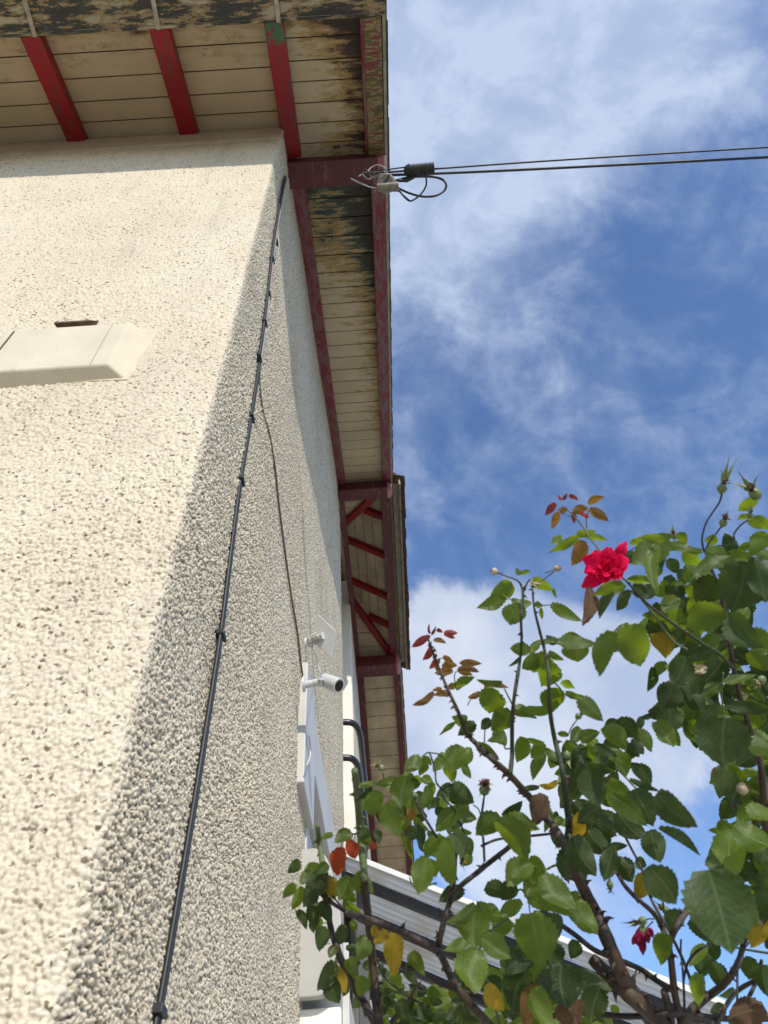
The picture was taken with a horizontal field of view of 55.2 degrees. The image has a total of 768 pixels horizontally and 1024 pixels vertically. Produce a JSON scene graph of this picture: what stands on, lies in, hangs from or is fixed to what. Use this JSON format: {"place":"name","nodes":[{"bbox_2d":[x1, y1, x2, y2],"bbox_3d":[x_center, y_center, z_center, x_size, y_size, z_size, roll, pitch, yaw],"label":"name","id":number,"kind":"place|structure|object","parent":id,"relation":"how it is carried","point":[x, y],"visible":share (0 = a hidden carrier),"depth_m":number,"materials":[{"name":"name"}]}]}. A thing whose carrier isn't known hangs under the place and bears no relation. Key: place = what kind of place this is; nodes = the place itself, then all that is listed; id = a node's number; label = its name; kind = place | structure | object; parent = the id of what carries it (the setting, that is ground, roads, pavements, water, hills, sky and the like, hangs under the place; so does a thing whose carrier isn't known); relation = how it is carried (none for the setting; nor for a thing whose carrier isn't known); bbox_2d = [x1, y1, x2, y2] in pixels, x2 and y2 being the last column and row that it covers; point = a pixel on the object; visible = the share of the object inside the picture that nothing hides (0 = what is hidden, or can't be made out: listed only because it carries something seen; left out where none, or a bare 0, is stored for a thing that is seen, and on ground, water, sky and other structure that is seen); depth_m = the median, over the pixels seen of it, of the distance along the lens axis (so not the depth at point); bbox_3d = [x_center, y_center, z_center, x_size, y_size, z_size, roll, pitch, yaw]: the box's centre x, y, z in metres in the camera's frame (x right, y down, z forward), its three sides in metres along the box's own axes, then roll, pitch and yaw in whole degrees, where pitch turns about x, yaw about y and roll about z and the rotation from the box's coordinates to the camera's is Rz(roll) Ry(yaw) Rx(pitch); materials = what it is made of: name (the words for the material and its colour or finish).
{"place":"outdoors","nodes":[
{"label":"outdoors","id":0,"kind":"place"},
{"bbox_2d":[387,0,767,1023],"label":"sky","id":1,"kind":"structure","parent":0,"point":[584,333],"materials":[{"name":"blue"}]},
{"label":"path","id":2,"kind":"structure","parent":0,"visible":0},
{"bbox_2d":[282,767,455,1023],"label":"rose bush","id":3,"kind":"object","parent":2,"relation":"on","point":[335,979],"visible":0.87,"depth_m":1.23,"materials":[{"name":"green plant"}]},
{"bbox_2d":[341,854,724,1023],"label":"lean to roof","id":4,"kind":"object","parent":2,"relation":"on","point":[398,908],"visible":0.23,"depth_m":5.08,"materials":[{"name":"metal"}]},
{"bbox_2d":[344,455,767,1023],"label":"rose bush","id":5,"kind":"object","parent":2,"relation":"on","point":[726,907],"visible":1,"depth_m":1.10,"materials":[{"name":"plant"}]},
{"label":"ground","id":6,"kind":"structure","parent":0,"visible":0},
{"bbox_2d":[0,0,413,1023],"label":"house","id":7,"kind":"structure","parent":6,"relation":"on","point":[152,152],"depth_m":2.72,"materials":[{"name":"white paint"}]},
{"bbox_2d":[54,319,98,327],"bbox_3d":[-1.022,-0.629,2.432,0.131,0.082,0.034,-4,-52,-1],"label":"vent brick","id":8,"kind":"object","parent":7,"relation":"attached to","point":[87,322],"visible":0.8,"depth_m":2.42,"materials":[{"name":"brown ceramic"}]},
{"bbox_2d":[0,323,156,388],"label":"vent cover","id":9,"kind":"object","parent":7,"relation":"attached to","point":[77,354],"visible":0.96,"depth_m":2.21,"materials":[{"name":"beige paint"}]},
{"bbox_2d":[151,175,286,1023],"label":"wall cable","id":10,"kind":"object","parent":7,"relation":"attached to","point":[159,1013],"depth_m":1.71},
{"bbox_2d":[258,377,303,675],"bbox_3d":[-0.451,0.149,3.313,0.010,0.238,1.609,-4,-52,-1],"label":"camera wire","id":11,"kind":"object","parent":7,"relation":"attached to","point":[278,500],"visible":0.91,"depth_m":3.28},
{"bbox_2d":[306,735,310,765],"bbox_3d":[-0.345,1.109,3.365,0.008,0.199,0.130,-4,-52,-1],"label":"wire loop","id":12,"kind":"object","parent":7,"relation":"on","point":[310,750],"visible":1,"depth_m":3.44,"materials":[{"name":"white plastic"}]},
{"bbox_2d":[304,614,335,656],"bbox_3d":[-0.344,0.677,3.971,0.178,0.227,0.137,-4,-52,-1],"label":"solar panel","id":13,"kind":"object","parent":7,"relation":"attached to","point":[325,631],"visible":0.95,"depth_m":3.95,"materials":[{"name":"white plastic"}]},
{"bbox_2d":[306,632,321,675],"bbox_3d":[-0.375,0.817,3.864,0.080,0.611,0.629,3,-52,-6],"label":"coiled wire","id":14,"kind":"object","parent":13,"relation":"attached to","point":[308,639],"visible":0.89,"depth_m":3.97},
{"bbox_2d":[302,673,343,692],"bbox_3d":[-0.283,0.801,3.441,0.194,0.118,0.094,-4,-52,-1],"label":"security camera","id":15,"kind":"object","parent":7,"relation":"attached to","point":[332,683],"visible":1,"depth_m":3.42,"materials":[{"name":"white plastic"}]},
{"bbox_2d":[298,848,354,1023],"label":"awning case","id":16,"kind":"object","parent":7,"relation":"attached to","point":[313,960],"visible":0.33,"depth_m":2.95,"materials":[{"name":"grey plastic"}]},
{"bbox_2d":[377,173,398,193],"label":"junction block","id":17,"kind":"structure","parent":7,"relation":"attached to","point":[387,183],"depth_m":4.08,"materials":[{"name":"plastic"}]},
{"bbox_2d":[351,146,767,201],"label":"overhead cable","id":18,"kind":"object","parent":7,"relation":"attached to","point":[379,171],"visible":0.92,"depth_m":4.21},
{"bbox_2d":[398,162,434,181],"bbox_3d":[0.173,-1.912,4.133,0.219,0.080,0.090,-4,-52,-1],"label":"line insulator","id":19,"kind":"object","parent":18,"relation":"attached to","point":[418,169],"visible":0.99,"depth_m":4.11,"materials":[{"name":"plastic"}]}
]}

